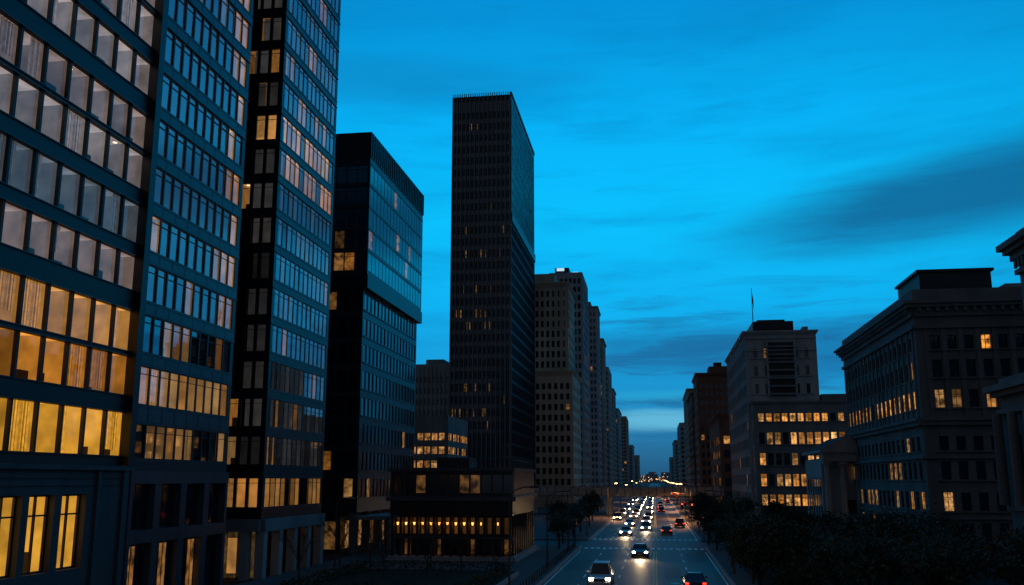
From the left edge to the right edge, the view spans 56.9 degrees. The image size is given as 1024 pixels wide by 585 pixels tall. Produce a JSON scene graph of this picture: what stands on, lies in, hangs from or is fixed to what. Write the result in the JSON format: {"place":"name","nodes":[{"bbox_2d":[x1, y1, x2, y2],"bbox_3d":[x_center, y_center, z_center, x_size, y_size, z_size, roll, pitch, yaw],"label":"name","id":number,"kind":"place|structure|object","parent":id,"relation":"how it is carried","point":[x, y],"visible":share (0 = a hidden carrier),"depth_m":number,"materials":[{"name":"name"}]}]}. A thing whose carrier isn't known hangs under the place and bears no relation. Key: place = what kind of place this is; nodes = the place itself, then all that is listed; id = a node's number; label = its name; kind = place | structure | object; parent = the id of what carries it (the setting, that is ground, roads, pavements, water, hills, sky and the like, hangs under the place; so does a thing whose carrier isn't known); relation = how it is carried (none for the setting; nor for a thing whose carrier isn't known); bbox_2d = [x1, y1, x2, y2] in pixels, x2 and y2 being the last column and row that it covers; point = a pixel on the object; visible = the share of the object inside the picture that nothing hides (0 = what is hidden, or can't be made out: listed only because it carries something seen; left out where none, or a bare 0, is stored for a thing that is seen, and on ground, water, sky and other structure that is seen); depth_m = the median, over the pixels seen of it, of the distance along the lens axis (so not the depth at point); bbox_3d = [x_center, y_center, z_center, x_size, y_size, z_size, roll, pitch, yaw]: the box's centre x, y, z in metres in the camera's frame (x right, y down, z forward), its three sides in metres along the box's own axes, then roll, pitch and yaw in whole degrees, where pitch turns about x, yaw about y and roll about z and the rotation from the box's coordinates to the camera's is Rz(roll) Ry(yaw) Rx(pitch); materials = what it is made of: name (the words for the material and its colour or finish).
{"place":"outdoors","nodes":[
{"label":"outdoors","id":0,"kind":"place"},
{"bbox_2d":[0,0,168,584],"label":"corner office building","id":1,"kind":"structure","parent":0,"point":[81,85],"depth_m":60.16,"materials":[{"name":"glass"}]},
{"bbox_2d":[223,0,340,580],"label":"apartment tower","id":2,"kind":"structure","parent":0,"point":[275,453],"depth_m":95.67,"materials":[{"name":"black glass"}]},
{"bbox_2d":[415,359,448,415],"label":"ribbed concrete building","id":3,"kind":"structure","parent":0,"point":[432,389],"depth_m":306.95,"materials":[{"name":"concrete"}]},
{"bbox_2d":[414,416,467,467],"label":"office building","id":4,"kind":"structure","parent":0,"point":[436,437],"depth_m":202.96,"materials":[{"name":"stone"}]},
{"bbox_2d":[448,91,535,485],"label":"skyscraper","id":5,"kind":"structure","parent":0,"point":[492,342],"depth_m":261.43,"materials":[{"name":"black glass"}]},
{"bbox_2d":[236,483,757,584],"bbox_3d":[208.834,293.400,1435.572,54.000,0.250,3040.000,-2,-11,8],"label":"pavement","id":6,"kind":"structure","parent":0,"point":[528,565],"depth_m":106.88,"materials":[{"name":"concrete"}]},
{"bbox_2d":[278,530,319,581],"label":"bare tree","id":7,"kind":"object","parent":6,"relation":"on","point":[298,560],"visible":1,"depth_m":82.64,"materials":[{"name":"brown plant"}]},
{"bbox_2d":[321,513,360,567],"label":"bare tree","id":8,"kind":"object","parent":6,"relation":"on","point":[338,542],"visible":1,"depth_m":96.83,"materials":[{"name":"brown plant"}]},
{"bbox_2d":[333,496,355,566],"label":"street lamp","id":9,"kind":"object","parent":6,"relation":"on","point":[352,497],"visible":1,"depth_m":98.88,"materials":[{"name":"metal"}]},
{"bbox_2d":[412,516,448,565],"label":"bare tree","id":10,"kind":"object","parent":6,"relation":"on","point":[440,526],"visible":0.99,"depth_m":97.51,"materials":[{"name":"brown plant"}]},
{"bbox_2d":[508,486,539,584],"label":"street lamp","id":11,"kind":"object","parent":6,"relation":"on","point":[509,557],"visible":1,"depth_m":72.48,"materials":[{"name":"metal"}]},
{"bbox_2d":[520,541,574,584],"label":"bollards","id":12,"kind":"object","parent":6,"relation":"on","point":[547,566],"visible":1,"depth_m":94.88,"materials":[{"name":"metal"}]},
{"bbox_2d":[541,497,571,533],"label":"street tree","id":13,"kind":"object","parent":6,"relation":"on","point":[554,506],"visible":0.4,"depth_m":156.47,"materials":[{"name":"green plant"}]},
{"bbox_2d":[546,491,569,561],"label":"street lamp","id":14,"kind":"object","parent":6,"relation":"on","point":[547,521],"visible":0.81,"depth_m":97.78,"materials":[{"name":"metal"}]},
{"bbox_2d":[543,509,575,547],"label":"street tree","id":15,"kind":"object","parent":6,"relation":"on","point":[557,524],"visible":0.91,"depth_m":124.29,"materials":[{"name":"green plant"}]},
{"bbox_2d":[544,505,578,542],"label":"street tree","id":16,"kind":"object","parent":6,"relation":"on","point":[563,512],"visible":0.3,"depth_m":136.31,"materials":[{"name":"green plant"}]},
{"bbox_2d":[561,499,586,534],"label":"street tree","id":17,"kind":"object","parent":6,"relation":"on","point":[565,504],"visible":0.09,"depth_m":154.30,"materials":[{"name":"green plant"}]},
{"bbox_2d":[562,499,588,537],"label":"street tree","id":18,"kind":"object","parent":6,"relation":"on","point":[577,513],"visible":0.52,"depth_m":145.88,"materials":[{"name":"green plant"}]},
{"bbox_2d":[567,486,585,550],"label":"street lamp","id":19,"kind":"object","parent":6,"relation":"on","point":[567,514],"visible":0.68,"depth_m":120.94,"materials":[{"name":"metal"}]},
{"bbox_2d":[572,494,594,531],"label":"street tree","id":20,"kind":"object","parent":6,"relation":"on","point":[589,507],"visible":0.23,"depth_m":163.61,"materials":[{"name":"green plant"}]},
{"bbox_2d":[580,490,604,519],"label":"street tree","id":21,"kind":"object","parent":6,"relation":"on","point":[595,496],"visible":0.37,"depth_m":209.21,"materials":[{"name":"green plant"}]},
{"bbox_2d":[582,493,603,525],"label":"street tree","id":22,"kind":"object","parent":6,"relation":"on","point":[594,502],"visible":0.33,"depth_m":184.56,"materials":[{"name":"green plant"}]},
{"bbox_2d":[586,487,600,534],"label":"street lamp","id":23,"kind":"object","parent":6,"relation":"on","point":[586,513],"visible":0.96,"depth_m":153.78,"materials":[{"name":"metal"}]},
{"bbox_2d":[670,492,685,516],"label":"traffic light","id":24,"kind":"object","parent":6,"relation":"on","point":[678,497],"visible":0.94,"depth_m":231.06,"materials":[{"name":"metal"}]},
{"bbox_2d":[684,482,699,531],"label":"street lamp","id":25,"kind":"object","parent":6,"relation":"on","point":[697,494],"visible":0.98,"depth_m":163.46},
{"bbox_2d":[681,502,704,539],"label":"traffic light","id":26,"kind":"object","parent":6,"relation":"on","point":[691,509],"visible":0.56,"depth_m":142.60,"materials":[{"name":"metal"}]},
{"bbox_2d":[686,492,712,509],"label":"street tree","id":27,"kind":"object","parent":6,"relation":"on","point":[699,494],"visible":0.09,"depth_m":191.82,"materials":[{"name":"green plant"}]},
{"bbox_2d":[687,489,712,498],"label":"street tree","id":28,"kind":"object","parent":6,"relation":"on","point":[695,493],"visible":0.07,"depth_m":216.13,"materials":[{"name":"green plant"}]},
{"bbox_2d":[684,490,722,544],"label":"street tree","id":29,"kind":"object","parent":6,"relation":"on","point":[699,503],"visible":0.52,"depth_m":133.48,"materials":[{"name":"green plant"}]},
{"bbox_2d":[697,496,729,549],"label":"street tree","id":30,"kind":"object","parent":6,"relation":"on","point":[711,514],"visible":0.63,"depth_m":121.63,"materials":[{"name":"green plant"}]},
{"bbox_2d":[706,490,735,573],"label":"street lamp","id":31,"kind":"object","parent":6,"relation":"on","point":[733,569],"visible":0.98,"depth_m":91.43,"materials":[{"name":"metal"}]},
{"bbox_2d":[705,513,745,567],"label":"street tree","id":32,"kind":"object","parent":6,"relation":"on","point":[725,526],"visible":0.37,"depth_m":97.34,"materials":[{"name":"green plant"}]},
{"bbox_2d":[717,492,749,518],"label":"street tree","id":33,"kind":"object","parent":6,"relation":"on","point":[735,502],"visible":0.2,"depth_m":157.11,"materials":[{"name":"green plant"}]},
{"bbox_2d":[720,537,763,582],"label":"street tree","id":34,"kind":"object","parent":6,"relation":"on","point":[752,572],"visible":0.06,"depth_m":82.49,"materials":[{"name":"green plant"}]},
{"bbox_2d":[735,494,760,517],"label":"street tree","id":35,"kind":"object","parent":6,"relation":"on","point":[749,503],"visible":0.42,"depth_m":170.74,"materials":[{"name":"green plant"}]},
{"bbox_2d":[718,516,790,584],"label":"street tree","id":36,"kind":"object","parent":6,"relation":"on","point":[742,533],"visible":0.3,"depth_m":71.18,"materials":[{"name":"green plant"}]},
{"bbox_2d":[733,501,827,581],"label":"street tree","id":37,"kind":"object","parent":6,"relation":"on","point":[777,543],"visible":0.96,"depth_m":67.92,"materials":[{"name":"green plant"}]},
{"bbox_2d":[382,483,730,584],"bbox_3d":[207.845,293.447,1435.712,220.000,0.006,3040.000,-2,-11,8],"label":"road","id":38,"kind":"structure","parent":0,"point":[671,569],"depth_m":114.10,"materials":[{"name":"asphalt"}]},
{"bbox_2d":[587,561,613,584],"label":"car","id":39,"kind":"object","parent":38,"relation":"on","point":[601,573],"visible":1,"depth_m":81.00,"materials":[{"name":"silver paint"}]},
{"bbox_2d":[613,512,621,520],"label":"car","id":40,"kind":"object","parent":38,"relation":"on","point":[617,516],"visible":1,"depth_m":211.72,"materials":[{"name":"paint"}]},
{"bbox_2d":[619,508,626,515],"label":"car","id":41,"kind":"object","parent":38,"relation":"on","point":[623,511],"visible":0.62,"depth_m":240.76,"materials":[{"name":"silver paint"}]},
{"bbox_2d":[619,526,632,535],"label":"car","id":42,"kind":"object","parent":38,"relation":"on","point":[625,530],"visible":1,"depth_m":152.79,"materials":[{"name":"silver paint"}]},
{"bbox_2d":[624,519,634,526],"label":"car","id":43,"kind":"object","parent":38,"relation":"on","point":[629,522],"visible":0.98,"depth_m":183.83,"materials":[{"name":"silver paint"}]},
{"bbox_2d":[629,512,637,518],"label":"car","id":44,"kind":"object","parent":38,"relation":"on","point":[633,514],"visible":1,"depth_m":220.76,"materials":[{"name":"silver paint"}]},
{"bbox_2d":[544,497,728,584],"bbox_3d":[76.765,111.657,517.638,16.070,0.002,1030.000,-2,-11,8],"label":"road markings","id":45,"kind":"object","parent":38,"relation":"on","point":[604,548],"visible":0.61,"depth_m":125.56,"materials":[{"name":"paint"}]},
{"bbox_2d":[632,509,640,515],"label":"car","id":46,"kind":"object","parent":38,"relation":"on","point":[637,511],"visible":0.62,"depth_m":240.39,"materials":[{"name":"silver paint"}]},
{"bbox_2d":[631,543,649,557],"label":"car","id":47,"kind":"object","parent":38,"relation":"on","point":[640,549],"visible":1,"depth_m":110.62,"materials":[{"name":"paint"}]},
{"bbox_2d":[640,521,650,530],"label":"car","id":48,"kind":"object","parent":38,"relation":"on","point":[645,525],"visible":1,"depth_m":168.27,"materials":[{"name":"silver paint"}]},
{"bbox_2d":[641,516,650,523],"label":"car","id":49,"kind":"object","parent":38,"relation":"on","point":[645,518],"visible":0.67,"depth_m":194.86,"materials":[{"name":"silver paint"}]},
{"bbox_2d":[645,512,652,519],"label":"car","id":50,"kind":"object","parent":38,"relation":"on","point":[649,514],"visible":0.58,"depth_m":212.46,"materials":[{"name":"silver paint"}]},
{"bbox_2d":[657,507,664,512],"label":"car","id":51,"kind":"object","parent":38,"relation":"on","point":[660,509],"visible":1,"depth_m":259.96,"materials":[{"name":"paint"}]},
{"bbox_2d":[660,526,672,534],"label":"car","id":52,"kind":"object","parent":38,"relation":"on","point":[666,529],"visible":1,"depth_m":156.18,"materials":[{"name":"paint"}]},
{"bbox_2d":[674,518,684,527],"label":"car","id":53,"kind":"object","parent":38,"relation":"on","point":[679,521],"visible":1,"depth_m":180.15,"materials":[{"name":"paint"}]},
{"bbox_2d":[681,572,706,584],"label":"car","id":54,"kind":"object","parent":38,"relation":"on","point":[693,578],"visible":1,"depth_m":77.14,"materials":[{"name":"paint"}]},
{"bbox_2d":[222,483,1018,584],"bbox_3d":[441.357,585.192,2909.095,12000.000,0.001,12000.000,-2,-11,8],"label":"ground","id":55,"kind":"structure","parent":0,"point":[327,557],"depth_m":91.31,"materials":[{"name":"concrete"}]},
{"bbox_2d":[121,0,253,584],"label":"glass office building","id":56,"kind":"structure","parent":55,"relation":"on","point":[175,529],"depth_m":75.42,"materials":[{"name":"glass"}]},
{"bbox_2d":[321,132,423,553],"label":"cantilevered office tower","id":57,"kind":"structure","parent":55,"relation":"on","point":[375,316],"depth_m":124.91,"materials":[{"name":"black glass"}]},
{"bbox_2d":[381,458,539,561],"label":"podium pavilion","id":58,"kind":"structure","parent":55,"relation":"on","point":[467,495],"depth_m":107.96,"materials":[{"name":"black stone"}]},
{"bbox_2d":[535,274,581,507],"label":"classical stone tower","id":59,"kind":"structure","parent":55,"relation":"on","point":[558,380],"depth_m":318.14,"materials":[{"name":"beige stone"}]},
{"bbox_2d":[549,268,590,501],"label":"building","id":60,"kind":"structure","parent":55,"relation":"on","point":[578,284],"depth_m":397.44,"materials":[{"name":"grey concrete"}]},
{"bbox_2d":[588,302,602,496],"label":"building","id":61,"kind":"structure","parent":55,"relation":"on","point":[594,314],"depth_m":493.16,"materials":[{"name":"brown"}]},
{"bbox_2d":[600,338,607,486],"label":"building","id":62,"kind":"structure","parent":55,"relation":"on","point":[603,346],"depth_m":557.35,"materials":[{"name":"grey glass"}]},
{"bbox_2d":[606,367,613,486],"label":"building","id":63,"kind":"structure","parent":55,"relation":"on","point":[609,426],"depth_m":613.24,"materials":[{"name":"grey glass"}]},
{"bbox_2d":[612,388,617,486],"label":"building","id":64,"kind":"structure","parent":55,"relation":"on","point":[614,394],"depth_m":703.80,"materials":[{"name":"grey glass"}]},
{"bbox_2d":[616,408,622,486],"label":"building","id":65,"kind":"structure","parent":55,"relation":"on","point":[619,450],"depth_m":762.45,"materials":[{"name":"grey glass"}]},
{"bbox_2d":[621,416,629,486],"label":"building","id":66,"kind":"structure","parent":55,"relation":"on","point":[625,450],"depth_m":982.92,"materials":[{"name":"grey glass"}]},
{"bbox_2d":[534,486,723,514],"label":"overpass bridge","id":67,"kind":"structure","parent":55,"relation":"on","point":[609,493],"depth_m":242.45,"materials":[{"name":"concrete"}]},
{"bbox_2d":[629,445,634,486],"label":"building","id":68,"kind":"structure","parent":55,"relation":"on","point":[631,464],"depth_m":1223.08,"materials":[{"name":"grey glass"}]},
{"bbox_2d":[634,457,639,484],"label":"building","id":69,"kind":"structure","parent":55,"relation":"on","point":[636,463],"depth_m":1561.68,"materials":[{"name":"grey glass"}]},
{"bbox_2d":[313,547,988,584],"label":"planted beds","id":70,"kind":"object","parent":55,"relation":"on","point":[413,577],"visible":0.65,"depth_m":83.15,"materials":[{"name":"plant"}]},
{"bbox_2d":[351,521,393,569],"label":"bare tree","id":71,"kind":"object","parent":70,"relation":"on","point":[365,542],"visible":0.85,"depth_m":89.87,"materials":[{"name":"brown plant"}]},
{"bbox_2d":[362,527,404,576],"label":"bare tree","id":72,"kind":"object","parent":70,"relation":"on","point":[383,559],"visible":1,"depth_m":83.69,"materials":[{"name":"brown plant"}]},
{"bbox_2d":[280,559,513,584],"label":"hedge","id":73,"kind":"object","parent":70,"relation":"on","point":[490,576],"visible":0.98,"depth_m":82.32,"materials":[{"name":"green plant"}]},
{"bbox_2d":[405,530,443,575],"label":"bare tree","id":74,"kind":"object","parent":70,"relation":"on","point":[430,547],"visible":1,"depth_m":84.98,"materials":[{"name":"brown plant"}]},
{"bbox_2d":[443,527,478,571],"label":"bare tree","id":75,"kind":"object","parent":70,"relation":"on","point":[448,536],"visible":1,"depth_m":88.44,"materials":[{"name":"brown plant"}]},
{"bbox_2d":[483,536,514,570],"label":"bare tree","id":76,"kind":"object","parent":70,"relation":"on","point":[493,552],"visible":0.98,"depth_m":86.23,"materials":[{"name":"brown plant"}]},
{"bbox_2d":[718,499,753,557],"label":"street tree","id":77,"kind":"object","parent":70,"relation":"on","point":[735,512],"visible":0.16,"depth_m":108.86,"materials":[{"name":"green plant"}]},
{"bbox_2d":[715,503,775,572],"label":"street tree","id":78,"kind":"object","parent":70,"relation":"on","point":[736,523],"visible":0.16,"depth_m":91.23,"materials":[{"name":"green plant"}]},
{"bbox_2d":[763,508,804,559],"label":"street tree","id":79,"kind":"object","parent":70,"relation":"on","point":[786,523],"visible":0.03,"depth_m":82.43,"materials":[{"name":"green plant"}]},
{"bbox_2d":[765,500,819,528],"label":"street tree","id":80,"kind":"object","parent":70,"relation":"on","point":[791,510],"visible":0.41,"depth_m":107.67,"materials":[{"name":"green plant"}]},
{"bbox_2d":[807,511,826,522],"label":"street tree","id":81,"kind":"object","parent":70,"relation":"on","point":[813,516],"visible":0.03,"depth_m":109.68,"materials":[{"name":"green plant"}]},
{"bbox_2d":[805,509,848,533],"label":"street tree","id":82,"kind":"object","parent":70,"relation":"on","point":[832,519],"visible":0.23,"depth_m":97.04,"materials":[{"name":"green plant"}]},
{"bbox_2d":[833,510,876,583],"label":"street tree","id":83,"kind":"object","parent":70,"relation":"on","point":[849,525],"visible":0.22,"depth_m":81.49,"materials":[{"name":"green plant"}]},
{"bbox_2d":[842,507,883,531],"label":"street tree","id":84,"kind":"object","parent":70,"relation":"on","point":[860,521],"visible":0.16,"depth_m":96.25,"materials":[{"name":"green plant"}]},
{"bbox_2d":[843,505,920,584],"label":"street tree","id":85,"kind":"object","parent":70,"relation":"on","point":[882,528],"visible":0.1,"depth_m":71.69,"materials":[{"name":"green plant"}]},
{"bbox_2d":[862,499,917,574],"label":"street tree","id":86,"kind":"object","parent":70,"relation":"on","point":[882,519],"visible":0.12,"depth_m":86.85,"materials":[{"name":"green plant"}]},
{"bbox_2d":[893,504,934,522],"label":"street tree","id":87,"kind":"object","parent":70,"relation":"on","point":[913,516],"visible":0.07,"depth_m":86.74,"materials":[{"name":"green plant"}]},
{"bbox_2d":[908,502,970,538],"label":"street tree","id":88,"kind":"object","parent":70,"relation":"on","point":[947,522],"visible":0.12,"depth_m":78.55,"materials":[{"name":"green plant"}]},
{"bbox_2d":[945,519,990,579],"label":"street tree","id":89,"kind":"object","parent":70,"relation":"on","point":[967,535],"visible":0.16,"depth_m":71.33,"materials":[{"name":"green plant"}]},
{"bbox_2d":[971,526,1022,584],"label":"street tree","id":90,"kind":"object","parent":70,"relation":"on","point":[988,549],"visible":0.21,"depth_m":63.65,"materials":[{"name":"green plant"}]},
{"bbox_2d":[975,519,1023,584],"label":"street tree","id":91,"kind":"object","parent":70,"relation":"on","point":[1012,552],"visible":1,"depth_m":56.88,"materials":[{"name":"green plant"}]},
{"bbox_2d":[669,457,673,485],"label":"building","id":92,"kind":"structure","parent":55,"relation":"on","point":[671,475],"depth_m":1456.53,"materials":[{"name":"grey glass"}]},
{"bbox_2d":[672,440,678,486],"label":"building","id":93,"kind":"structure","parent":55,"relation":"on","point":[675,461],"depth_m":1022.43,"materials":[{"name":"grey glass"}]},
{"bbox_2d":[677,423,685,486],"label":"building","id":94,"kind":"structure","parent":55,"relation":"on","point":[681,453],"depth_m":740.15,"materials":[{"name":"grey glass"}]},
{"bbox_2d":[682,388,692,486],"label":"building","id":95,"kind":"structure","parent":55,"relation":"on","point":[686,425],"depth_m":578.81,"materials":[{"name":"brown glass"}]},
{"bbox_2d":[758,495,790,519],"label":"street tree","id":96,"kind":"object","parent":55,"relation":"on","point":[770,506],"visible":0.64,"depth_m":162.36,"materials":[{"name":"green plant"}]},
{"bbox_2d":[833,267,1023,563],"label":"classical municipal building","id":97,"kind":"structure","parent":55,"relation":"on","point":[927,356],"depth_m":107.93,"materials":[{"name":"stone"}]},
{"bbox_2d":[634,455,669,483],"bbox_3d":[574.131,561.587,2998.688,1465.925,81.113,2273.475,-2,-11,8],"label":"distant skyline","id":98,"kind":"structure","parent":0,"point":[651,477],"depth_m":2596.46},
{"bbox_2d":[336,0,1023,476],"label":"sky","id":99,"kind":"structure","parent":0,"point":[812,157],"materials":[{"name":"blue"}]},
{"bbox_2d":[686,392,696,486],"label":"brick apartment building","id":100,"kind":"structure","parent":0,"point":[692,447],"depth_m":438.90,"materials":[{"name":"brown brick"}]},
{"bbox_2d":[691,362,728,497],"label":"brick apartment building","id":101,"kind":"structure","parent":0,"point":[710,389],"depth_m":386.18,"materials":[{"name":"brown brick"}]},
{"bbox_2d":[707,413,732,503],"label":"brick apartment building","id":102,"kind":"structure","parent":0,"point":[720,450],"depth_m":247.52,"materials":[{"name":"brown brick"}]},
{"bbox_2d":[725,319,847,517],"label":"stepped stone building","id":103,"kind":"structure","parent":0,"point":[784,415],"depth_m":183.98,"materials":[{"name":"beige stone"}]},
{"bbox_2d":[751,288,753,330],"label":"flagpole","id":104,"kind":"object","parent":103,"relation":"on","point":[752,308],"visible":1,"depth_m":188.93,"materials":[{"name":"metal"}]},
{"bbox_2d":[802,435,872,521],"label":"temple front hall","id":105,"kind":"structure","parent":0,"point":[830,475],"depth_m":143.41,"materials":[{"name":"stone"}]},
{"bbox_2d":[982,227,1023,584],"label":"columned stone building","id":106,"kind":"structure","parent":0,"point":[1008,431],"depth_m":75.34,"materials":[{"name":"beige stone"}]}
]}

